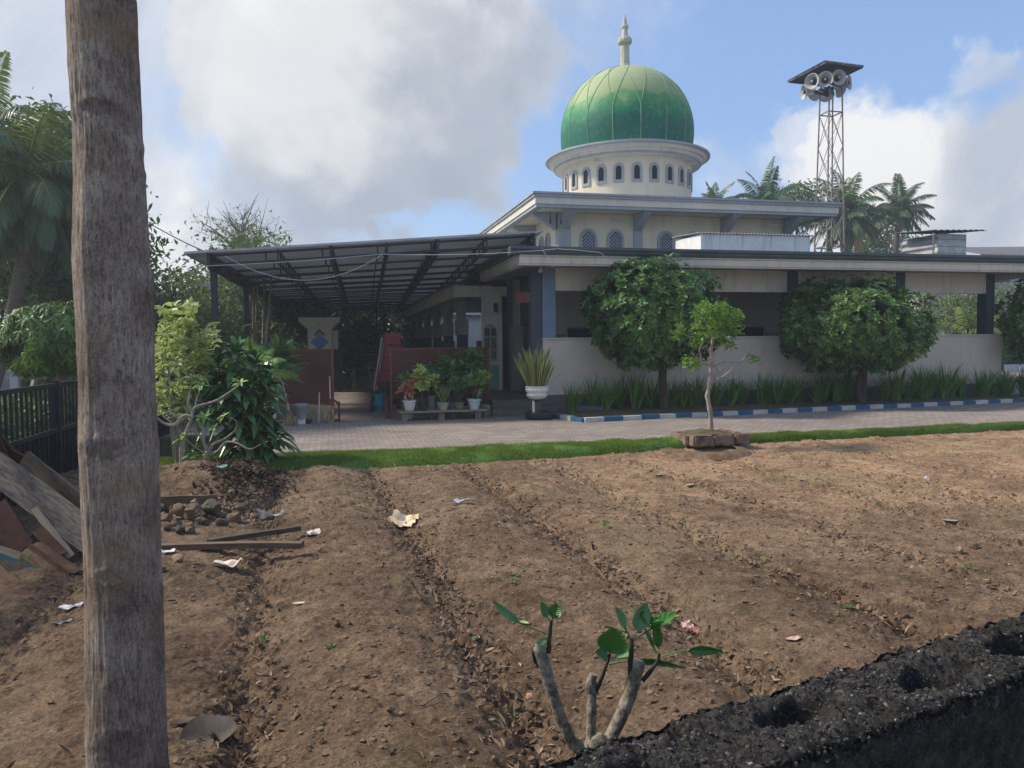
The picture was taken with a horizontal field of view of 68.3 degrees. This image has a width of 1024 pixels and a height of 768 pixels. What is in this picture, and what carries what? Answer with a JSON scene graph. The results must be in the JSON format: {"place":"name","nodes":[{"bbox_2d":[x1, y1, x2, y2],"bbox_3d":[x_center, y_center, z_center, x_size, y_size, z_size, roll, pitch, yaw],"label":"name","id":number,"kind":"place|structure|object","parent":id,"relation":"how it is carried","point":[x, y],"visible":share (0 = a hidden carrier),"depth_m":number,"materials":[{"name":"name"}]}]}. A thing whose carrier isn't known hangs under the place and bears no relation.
{"place":"outdoors","nodes":[
{"label":"outdoors","id":0,"kind":"place"},
{"bbox_2d":[30,380,201,440],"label":"yard ground","id":1,"kind":"structure","parent":0,"point":[32,382],"depth_m":17.95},
{"bbox_2d":[0,50,71,228],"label":"coconut palm","id":2,"kind":"object","parent":1,"relation":"on","point":[5,65],"visible":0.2,"depth_m":17.53,"materials":[{"name":"green plant"}]},
{"bbox_2d":[0,102,72,388],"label":"coconut palm","id":3,"kind":"object","parent":1,"relation":"on","point":[31,208],"visible":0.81,"depth_m":15.88,"materials":[{"name":"green plant"}]},
{"bbox_2d":[2,86,71,380],"bbox_3d":[-12.169,-3.645,20.268,4.048,8.766,3.821,-1,3,-13],"label":"broad tree","id":4,"kind":"object","parent":1,"relation":"on","point":[67,129],"visible":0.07,"depth_m":19.89,"materials":[{"name":"green plant"}]},
{"bbox_2d":[0,300,77,396],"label":"clipped tree","id":5,"kind":"object","parent":1,"relation":"on","point":[35,345],"visible":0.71,"depth_m":11.29,"materials":[{"name":"green plant"}]},
{"bbox_2d":[6,179,155,388],"bbox_3d":[-11.404,-2.892,19.747,3.680,7.391,3.640,-1,3,-13],"label":"coconut palm","id":6,"kind":"object","parent":1,"relation":"on","point":[63,254],"visible":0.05,"depth_m":19.10,"materials":[{"name":"green plant"}]},
{"bbox_2d":[1,380,162,440],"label":"hedge","id":7,"kind":"object","parent":1,"relation":"on","point":[2,412],"visible":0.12,"depth_m":9.75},
{"bbox_2d":[0,369,172,505],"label":"iron fence","id":8,"kind":"object","parent":1,"relation":"on","point":[54,447],"visible":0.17,"depth_m":8.68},
{"bbox_2d":[0,203,177,398],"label":"broad tree","id":9,"kind":"object","parent":1,"relation":"on","point":[6,276],"visible":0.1,"depth_m":20.03,"materials":[{"name":"green plant"}]},
{"bbox_2d":[0,216,186,314],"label":"broad tree","id":10,"kind":"object","parent":1,"relation":"on","point":[65,297],"visible":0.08,"depth_m":20.50,"materials":[{"name":"green plant"}]},
{"bbox_2d":[41,282,264,416],"bbox_3d":[-8.302,-0.670,18.479,5.877,4.116,5.019,-3,4,-43],"label":"broad tree","id":11,"kind":"object","parent":1,"relation":"on","point":[222,334],"visible":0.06,"depth_m":18.54,"materials":[{"name":"green plant"}]},
{"bbox_2d":[150,253,278,376],"bbox_3d":[-11.316,-1.895,25.860,6.694,5.173,6.253,1,3,25],"label":"broad tree","id":12,"kind":"object","parent":1,"relation":"on","point":[171,298],"visible":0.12,"depth_m":25.82,"materials":[{"name":"green plant"}]},
{"bbox_2d":[184,193,292,249],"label":"feathery tree","id":13,"kind":"object","parent":1,"relation":"on","point":[240,229],"visible":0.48,"depth_m":33.58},
{"bbox_2d":[152,249,336,347],"bbox_3d":[-12.246,-2.777,31.996,9.422,5.850,8.313,-1,3,-13],"label":"broad tree","id":14,"kind":"object","parent":1,"relation":"on","point":[193,272],"visible":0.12,"depth_m":30.20,"materials":[{"name":"green plant"}]},
{"bbox_2d":[162,266,347,348],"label":"broad tree","id":15,"kind":"object","parent":1,"relation":"on","point":[288,311],"visible":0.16,"depth_m":30.32,"materials":[{"name":"green plant"}]},
{"bbox_2d":[221,312,351,387],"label":"broad tree","id":16,"kind":"object","parent":1,"relation":"on","point":[296,345],"visible":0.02,"depth_m":29.17,"materials":[{"name":"green plant"}]},
{"bbox_2d":[387,312,481,347],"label":"white house","id":17,"kind":"structure","parent":0,"point":[475,335],"depth_m":44.56,"materials":[{"name":"paint"}]},
{"bbox_2d":[0,430,1023,767],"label":"soil field","id":18,"kind":"structure","parent":0,"point":[48,664],"depth_m":5.05,"materials":[{"name":"soil"}]},
{"bbox_2d":[0,451,82,553],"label":"weathered board","id":19,"kind":"object","parent":18,"relation":"on","point":[24,489],"visible":0.73,"depth_m":6.28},
{"bbox_2d":[0,534,82,570],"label":"rubble heap","id":20,"kind":"object","parent":18,"relation":"on","point":[9,566],"visible":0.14,"depth_m":5.69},
{"bbox_2d":[0,499,34,551],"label":"red plank","id":21,"kind":"object","parent":20,"relation":"on","point":[14,534],"visible":0.89,"depth_m":5.97,"materials":[{"name":"wood"}]},
{"bbox_2d":[31,527,66,555],"bbox_3d":[-3.684,1.290,5.993,0.344,0.285,0.096,1,3,23],"label":"ridge tile","id":22,"kind":"object","parent":20,"relation":"on","point":[43,535],"visible":0.52,"depth_m":5.99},
{"bbox_2d":[20,542,82,575],"bbox_3d":[-3.523,1.371,5.784,0.518,0.277,0.169,1,3,26],"label":"ridge tile","id":23,"kind":"object","parent":20,"relation":"on","point":[40,555],"visible":0.88,"depth_m":5.77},
{"bbox_2d":[19,451,79,508],"bbox_3d":[-3.970,0.990,6.775,1.274,0.156,0.060,30,-2,16],"label":"board edge","id":24,"kind":"object","parent":18,"relation":"on","point":[34,465],"visible":0.48,"depth_m":6.84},
{"bbox_2d":[31,506,74,558],"bbox_3d":[-3.709,1.198,6.098,0.582,0.028,0.060,40,60,20],"label":"wood strip","id":25,"kind":"object","parent":18,"relation":"on","point":[44,521],"visible":0.91,"depth_m":6.10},
{"bbox_2d":[65,0,169,767],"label":"tall tree","id":26,"kind":"object","parent":18,"relation":"on","point":[124,632],"visible":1,"depth_m":2.60,"materials":[{"name":"brown plant"}]},
{"bbox_2d":[154,296,221,461],"bbox_3d":[-4.518,-0.013,10.354,1.034,2.422,0.991,-1,3,-13],"label":"variegated shrub","id":27,"kind":"object","parent":18,"relation":"on","point":[197,360],"visible":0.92,"depth_m":10.21,"materials":[{"name":"green plant"}]},
{"bbox_2d":[161,494,217,510],"bbox_3d":[-3.287,1.205,7.499,0.707,0.194,0.037,-1,1,-6],"label":"edging board","id":28,"kind":"object","parent":18,"relation":"on","point":[168,501],"visible":0.33,"depth_m":7.49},
{"bbox_2d":[179,714,237,748],"bbox_3d":[-1.294,1.474,3.199,0.203,0.066,0.204,1,3,25],"label":"dead leaf","id":29,"kind":"object","parent":18,"relation":"on","point":[204,726],"visible":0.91,"depth_m":3.23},
{"bbox_2d":[157,366,260,461],"bbox_3d":[-3.877,0.522,9.712,1.261,1.523,0.580,-1,3,-13],"label":"bare bush","id":30,"kind":"object","parent":18,"relation":"on","point":[183,455],"visible":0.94,"depth_m":9.68,"materials":[{"name":"brown plant"}]},
{"bbox_2d":[161,488,264,521],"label":"rubble bits","id":31,"kind":"object","parent":18,"relation":"on","point":[232,506],"visible":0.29,"depth_m":7.50,"materials":[{"name":"stone"}]},
{"bbox_2d":[161,541,303,549],"bbox_3d":[-2.238,1.281,5.975,1.180,0.064,0.075,0,3,2],"label":"timber strip","id":32,"kind":"object","parent":18,"relation":"on","point":[239,545],"visible":0.92,"depth_m":5.94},
{"bbox_2d":[183,336,304,465],"bbox_3d":[-3.753,0.295,10.522,1.701,1.943,1.334,-1,3,-13],"label":"dracaena","id":33,"kind":"object","parent":18,"relation":"on","point":[257,423],"visible":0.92,"depth_m":10.35,"materials":[{"name":"green plant"}]},
{"bbox_2d":[174,455,313,525],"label":"mound litter","id":34,"kind":"object","parent":18,"relation":"on","point":[245,468],"visible":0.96,"depth_m":8.48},
{"bbox_2d":[207,525,300,541],"bbox_3d":[-2.135,1.256,6.290,0.786,0.055,0.055,-3,4,-40],"label":"timber strip","id":35,"kind":"object","parent":18,"relation":"on","point":[255,534],"visible":0.91,"depth_m":6.27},
{"bbox_2d":[387,509,418,526],"bbox_3d":[-1.024,1.270,7.119,0.262,0.125,0.260,0,3,18],"label":"paper scrap","id":36,"kind":"object","parent":18,"relation":"on","point":[398,517],"visible":1,"depth_m":7.15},
{"bbox_2d":[0,434,1023,767],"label":"soil clods","id":37,"kind":"object","parent":18,"relation":"on","point":[528,674],"visible":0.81,"depth_m":5.16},
{"bbox_2d":[0,448,1023,767],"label":"leaf litter","id":38,"kind":"object","parent":18,"relation":"on","point":[236,754],"visible":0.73,"depth_m":4.53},
{"bbox_2d":[51,450,1023,767],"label":"twigs","id":39,"kind":"object","parent":18,"relation":"on","point":[603,610],"visible":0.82,"depth_m":4.53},
{"bbox_2d":[159,421,1023,471],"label":"lawn","id":40,"kind":"structure","parent":18,"relation":"on","point":[397,457],"depth_m":11.40,"materials":[{"name":"green plant"}]},
{"bbox_2d":[492,601,722,755],"bbox_3d":[0.255,1.049,1.967,0.622,1.055,0.095,-1,3,-13],"label":"frangipani sapling","id":41,"kind":"object","parent":18,"relation":"on","point":[612,640],"visible":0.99,"depth_m":1.93,"materials":[{"name":"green plant"}]},
{"bbox_2d":[252,451,985,717],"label":"weeds","id":42,"kind":"object","parent":18,"relation":"on","point":[263,638],"visible":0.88,"depth_m":5.22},
{"bbox_2d":[658,428,751,460],"bbox_3d":[3.029,0.925,11.892,1.596,0.337,1.615,-1,3,-13],"label":"block planter","id":43,"kind":"object","parent":18,"relation":"on","point":[700,437],"visible":0.91,"depth_m":11.88,"materials":[{"name":"stone"}]},
{"bbox_2d":[670,297,761,429],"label":"twisted tree","id":44,"kind":"object","parent":43,"relation":"in","point":[707,308],"visible":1,"depth_m":12.15,"materials":[{"name":"green plant"}]},
{"bbox_2d":[523,612,1023,767],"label":"block wall","id":45,"kind":"structure","parent":18,"relation":"on","point":[955,701],"depth_m":1.57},
{"bbox_2d":[0,0,1023,324],"label":"sky","id":46,"kind":"structure","parent":0,"point":[353,120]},
{"bbox_2d":[159,368,1023,455],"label":"paving","id":47,"kind":"structure","parent":0,"point":[359,426],"depth_m":15.63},
{"bbox_2d":[160,434,229,457],"bbox_3d":[-4.931,0.964,11.770,1.000,0.320,0.200,-1,3,-13],"label":"concrete trough","id":48,"kind":"object","parent":47,"relation":"on","point":[165,446],"visible":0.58,"depth_m":11.66,"materials":[{"name":"stone"}]},
{"bbox_2d":[194,217,290,345],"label":"pale stemmed tree","id":49,"kind":"object","parent":47,"relation":"on","point":[253,304],"visible":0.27,"depth_m":22.02,"materials":[{"name":"green plant"}]},
{"bbox_2d":[214,336,298,436],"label":"palm","id":50,"kind":"object","parent":47,"relation":"on","point":[277,360],"visible":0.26,"depth_m":12.01,"materials":[{"name":"green plant"}]},
{"bbox_2d":[253,333,308,418],"bbox_3d":[-5.041,-0.104,16.086,1.238,1.995,1.336,1,4,32],"label":"potted plant","id":51,"kind":"object","parent":47,"relation":"on","point":[282,351],"visible":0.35,"depth_m":16.08,"materials":[{"name":"green plant"}]},
{"bbox_2d":[259,349,339,421],"bbox_3d":[-4.940,0.015,17.251,2.317,1.630,0.270,1,3,25],"label":"red board","id":52,"kind":"object","parent":47,"relation":"on","point":[315,373],"visible":0.48,"depth_m":16.90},
{"bbox_2d":[298,317,339,390],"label":"gate pillar","id":53,"kind":"structure","parent":47,"relation":"on","point":[321,334],"depth_m":27.61,"materials":[{"name":"paint"}]},
{"bbox_2d":[306,406,333,422],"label":"pale slab","id":54,"kind":"structure","parent":47,"relation":"on","point":[312,412],"depth_m":16.76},
{"bbox_2d":[338,321,375,390],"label":"potted tree","id":55,"kind":"object","parent":47,"relation":"on","point":[360,356],"visible":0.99,"depth_m":28.04,"materials":[{"name":"green plant"}]},
{"bbox_2d":[334,349,386,391],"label":"yard gate","id":56,"kind":"structure","parent":47,"relation":"on","point":[363,381],"depth_m":29.54,"materials":[{"name":"metal"}]},
{"bbox_2d":[299,303,423,371],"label":"broad tree","id":57,"kind":"object","parent":47,"relation":"on","point":[369,321],"visible":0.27,"depth_m":35.51,"materials":[{"name":"green plant"}]},
{"bbox_2d":[184,230,543,421],"bbox_3d":[-5.530,-1.986,29.267,7.971,4.357,24.835,-1,3,-11],"label":"steel canopy","id":58,"kind":"object","parent":47,"relation":"on","point":[402,281],"visible":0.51,"depth_m":20.29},
{"bbox_2d":[374,333,400,409],"bbox_3d":[-3.299,-0.343,20.039,0.676,2.015,0.700,-1,3,-13],"label":"red cabinet","id":59,"kind":"object","parent":47,"relation":"on","point":[392,340],"visible":0.61,"depth_m":19.76,"materials":[{"name":"paint"}]},
{"bbox_2d":[385,347,489,418],"bbox_3d":[-1.755,-0.078,18.400,3.020,1.630,0.268,-3,4,-42],"label":"red board","id":60,"kind":"object","parent":47,"relation":"on","point":[402,360],"visible":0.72,"depth_m":17.81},
{"bbox_2d":[398,408,485,420],"bbox_3d":[-1.583,0.694,17.155,1.975,0.218,0.490,-1,3,-12],"label":"bench","id":61,"kind":"object","parent":47,"relation":"on","point":[440,414],"visible":0.99,"depth_m":17.00,"materials":[{"name":"brown wood"}]},
{"bbox_2d":[394,379,415,410],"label":"potted plant","id":62,"kind":"object","parent":61,"relation":"on","point":[406,387],"visible":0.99,"depth_m":16.78,"materials":[{"name":"orange plant"}]},
{"bbox_2d":[409,363,431,410],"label":"potted plant","id":63,"kind":"object","parent":61,"relation":"on","point":[420,376],"visible":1,"depth_m":16.86,"materials":[{"name":"green plant"}]},
{"bbox_2d":[446,375,469,409],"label":"potted plant","id":64,"kind":"object","parent":61,"relation":"on","point":[452,380],"visible":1,"depth_m":17.09,"materials":[{"name":"green plant"}]},
{"bbox_2d":[465,369,493,408],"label":"potted plant","id":65,"kind":"object","parent":61,"relation":"on","point":[473,402],"visible":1,"depth_m":17.16,"materials":[{"name":"green plant"}]},
{"bbox_2d":[414,404,490,417],"bbox_3d":[-1.397,0.640,17.773,1.798,0.255,0.321,-1,3,-17],"label":"bench","id":66,"kind":"object","parent":47,"relation":"on","point":[448,414],"visible":0.55,"depth_m":17.65,"materials":[{"name":"wood"}]},
{"bbox_2d":[432,353,458,401],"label":"potted plant","id":67,"kind":"object","parent":66,"relation":"on","point":[447,368],"visible":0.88,"depth_m":17.60,"materials":[{"name":"green plant"}]},
{"bbox_2d":[455,347,486,405],"bbox_3d":[-0.964,-0.197,17.874,0.852,1.396,0.773,-1,3,-13],"label":"potted plant","id":68,"kind":"object","parent":66,"relation":"on","point":[470,359],"visible":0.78,"depth_m":17.76,"materials":[{"name":"green plant"}]},
{"bbox_2d":[525,410,552,419],"bbox_3d":[0.615,0.703,17.010,0.630,0.170,0.630,-1,3,-13],"label":"tyre basin","id":69,"kind":"object","parent":47,"relation":"on","point":[541,415],"visible":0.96,"depth_m":16.76,"materials":[{"name":"black rubber"}]},
{"bbox_2d":[512,347,567,412],"bbox_3d":[0.570,-0.145,16.982,1.066,1.768,0.998,-2,4,-30],"label":"snake plant","id":70,"kind":"object","parent":69,"relation":"in","point":[534,373],"visible":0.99,"depth_m":16.79,"materials":[{"name":"plant"}]},
{"bbox_2d":[398,14,1023,416],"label":"mosque","id":71,"kind":"structure","parent":47,"relation":"on","point":[626,160],"depth_m":22.31,"materials":[{"name":"paint"}]},
{"bbox_2d":[209,249,553,279],"bbox_3d":[-2.841,-2.676,16.899,7.777,0.718,0.286,-1,3,-8],"label":"canopy cable","id":72,"kind":"object","parent":71,"relation":"attached to","point":[359,256],"visible":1,"depth_m":16.90,"materials":[{"name":"grey plastic"}]},
{"bbox_2d":[484,323,496,361],"bbox_3d":[-0.634,-1.219,22.203,0.400,1.120,0.057,-1,3,-13],"label":"shuttered window","id":73,"kind":"structure","parent":71,"relation":"in","point":[490,332],"depth_m":22.19,"materials":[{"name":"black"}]},
{"bbox_2d":[565,326,591,337],"bbox_3d":[2.097,-1.180,21.508,1.250,0.920,0.300,-1,3,-13],"label":"window","id":74,"kind":"structure","parent":71,"relation":"in","point":[570,331],"depth_m":21.45,"materials":[{"name":"black"}]},
{"bbox_2d":[579,228,596,246],"bbox_3d":[2.428,-4.362,24.033,0.580,1.160,0.070,-1,3,-13],"label":"lattice window","id":75,"kind":"structure","parent":71,"relation":"in","point":[588,238],"depth_m":24.01,"materials":[{"name":"black"}]},
{"bbox_2d":[607,229,623,247],"bbox_3d":[3.323,-4.383,24.246,0.580,1.160,0.070,-1,3,-13],"label":"lattice window","id":76,"kind":"structure","parent":71,"relation":"in","point":[615,238],"depth_m":24.23,"materials":[{"name":"black"}]},
{"bbox_2d":[672,232,813,251],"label":"roof shed","id":77,"kind":"structure","parent":71,"relation":"on","point":[743,241],"depth_m":21.54,"materials":[{"name":"white paint"}]},
{"bbox_2d":[893,229,985,254],"bbox_3d":[13.313,-4.215,23.643,1.896,1.288,1.801,-1,3,-13],"label":"roof hut","id":78,"kind":"object","parent":71,"relation":"on","point":[942,242],"visible":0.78,"depth_m":23.13,"materials":[{"name":"white metal"}]},
{"bbox_2d":[735,156,804,200],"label":"coconut palm","id":79,"kind":"object","parent":47,"relation":"on","point":[769,193],"visible":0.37,"depth_m":48.05,"materials":[{"name":"green plant"}]},
{"bbox_2d":[553,394,1023,416],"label":"bed soil","id":80,"kind":"structure","parent":47,"relation":"on","point":[628,411],"depth_m":18.88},
{"bbox_2d":[559,379,586,412],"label":"lily clump","id":81,"kind":"object","parent":80,"relation":"on","point":[572,398],"visible":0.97,"depth_m":17.53,"materials":[{"name":"green plant"}]},
{"bbox_2d":[570,374,612,405],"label":"lily clump","id":82,"kind":"object","parent":80,"relation":"on","point":[591,396],"visible":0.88,"depth_m":18.33,"materials":[{"name":"green plant"}]},
{"bbox_2d":[593,377,626,409],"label":"lily clump","id":83,"kind":"object","parent":80,"relation":"on","point":[607,399],"visible":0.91,"depth_m":18.29,"materials":[{"name":"green plant"}]},
{"bbox_2d":[613,370,653,408],"bbox_3d":[3.010,0.060,18.580,1.028,1.118,1.008,2,4,38],"label":"lily clump","id":84,"kind":"object","parent":80,"relation":"on","point":[635,397],"visible":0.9,"depth_m":18.52,"materials":[{"name":"green plant"}]},
{"bbox_2d":[630,374,671,407],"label":"lily clump","id":85,"kind":"object","parent":80,"relation":"on","point":[651,396],"visible":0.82,"depth_m":18.70,"materials":[{"name":"green plant"}]},
{"bbox_2d":[578,247,733,409],"bbox_3d":[3.484,-1.320,18.183,3.647,3.994,3.340,-1,3,-13],"label":"clipped tree","id":86,"kind":"object","parent":80,"relation":"on","point":[661,307],"visible":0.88,"depth_m":17.33,"materials":[{"name":"green plant"}]},
{"bbox_2d":[679,373,706,405],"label":"lily clump","id":87,"kind":"object","parent":80,"relation":"on","point":[696,395],"visible":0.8,"depth_m":19.14,"materials":[{"name":"green plant"}]},
{"bbox_2d":[718,374,745,405],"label":"lily clump","id":88,"kind":"object","parent":80,"relation":"on","point":[731,396],"visible":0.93,"depth_m":19.17,"materials":[{"name":"green plant"}]},
{"bbox_2d":[747,370,780,404],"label":"lily clump","id":89,"kind":"object","parent":80,"relation":"on","point":[761,394],"visible":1,"depth_m":19.46,"materials":[{"name":"green plant"}]},
{"bbox_2d":[757,370,796,403],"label":"lily clump","id":90,"kind":"object","parent":80,"relation":"on","point":[776,396],"visible":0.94,"depth_m":19.41,"materials":[{"name":"green plant"}]},
{"bbox_2d":[771,372,804,403],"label":"lily clump","id":91,"kind":"object","parent":80,"relation":"on","point":[789,396],"visible":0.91,"depth_m":19.62,"materials":[{"name":"green plant"}]},
{"bbox_2d":[820,371,848,401],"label":"lily clump","id":92,"kind":"object","parent":80,"relation":"on","point":[838,392],"visible":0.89,"depth_m":20.11,"materials":[{"name":"green plant"}]},
{"bbox_2d":[831,366,855,400],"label":"lily clump","id":93,"kind":"object","parent":80,"relation":"on","point":[849,393],"visible":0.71,"depth_m":20.19,"materials":[{"name":"green plant"}]},
{"bbox_2d":[776,270,942,402],"bbox_3d":[8.950,-1.383,19.569,4.039,3.869,3.533,0,3,14],"label":"clipped tree","id":94,"kind":"object","parent":80,"relation":"on","point":[872,348],"visible":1,"depth_m":18.73,"materials":[{"name":"green plant"}]},
{"bbox_2d":[877,366,914,399],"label":"lily clump","id":95,"kind":"object","parent":80,"relation":"on","point":[896,393],"visible":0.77,"depth_m":20.46,"materials":[{"name":"green plant"}]},
{"bbox_2d":[905,361,942,398],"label":"lily clump","id":96,"kind":"object","parent":80,"relation":"on","point":[923,391],"visible":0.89,"depth_m":20.63,"materials":[{"name":"green plant"}]},
{"bbox_2d":[924,360,967,398],"bbox_3d":[12.001,-0.183,20.888,1.243,1.175,1.186,1,3,28],"label":"lily clump","id":97,"kind":"object","parent":80,"relation":"on","point":[944,388],"visible":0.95,"depth_m":20.82,"materials":[{"name":"green plant"}]},
{"bbox_2d":[966,362,1001,396],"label":"lily clump","id":98,"kind":"object","parent":80,"relation":"on","point":[981,388],"visible":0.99,"depth_m":21.07,"materials":[{"name":"green plant"}]},
{"bbox_2d":[991,363,1021,395],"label":"lily clump","id":99,"kind":"object","parent":80,"relation":"on","point":[1004,388],"visible":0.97,"depth_m":21.41,"materials":[{"name":"green plant"}]},
{"bbox_2d":[994,278,1023,365],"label":"clipped tree","id":100,"kind":"object","parent":80,"relation":"on","point":[1012,333],"visible":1,"depth_m":21.27,"materials":[{"name":"green plant"}]},
{"bbox_2d":[553,398,1023,422],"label":"kerb","id":101,"kind":"structure","parent":47,"relation":"on","point":[726,413],"depth_m":17.80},
{"bbox_2d":[776,178,840,234],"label":"broad tree","id":102,"kind":"object","parent":47,"relation":"on","point":[799,194],"visible":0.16,"depth_m":54.81,"materials":[{"name":"green plant"}]},
{"bbox_2d":[788,60,863,251],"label":"loudspeaker tower","id":103,"kind":"structure","parent":47,"relation":"on","point":[825,74],"depth_m":28.98,"materials":[{"name":"grey"}]},
{"bbox_2d":[800,167,899,252],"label":"coconut palm","id":104,"kind":"object","parent":47,"relation":"on","point":[856,226],"visible":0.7,"depth_m":46.99,"materials":[{"name":"green plant"}]},
{"bbox_2d":[871,173,936,252],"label":"coconut palm","id":105,"kind":"object","parent":47,"relation":"on","point":[904,208],"visible":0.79,"depth_m":52.70,"materials":[{"name":"green plant"}]},
{"bbox_2d":[933,293,1007,347],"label":"coconut palm","id":106,"kind":"object","parent":47,"relation":"on","point":[970,328],"visible":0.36,"depth_m":32.29,"materials":[{"name":"green plant"}]},
{"bbox_2d":[920,282,1023,357],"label":"broad tree","id":107,"kind":"object","parent":47,"relation":"on","point":[970,304],"visible":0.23,"depth_m":39.91,"materials":[{"name":"green plant"}]},
{"label":"ground","id":108,"kind":"structure","parent":0,"visible":0},
{"bbox_2d":[837,204,930,253],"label":"broad tree","id":109,"kind":"object","parent":108,"relation":"on","point":[886,243],"visible":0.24,"depth_m":63.55,"materials":[{"name":"green plant"}]},
{"bbox_2d":[910,247,1023,334],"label":"tiled building","id":110,"kind":"structure","parent":108,"relation":"on","point":[1010,251],"depth_m":63.79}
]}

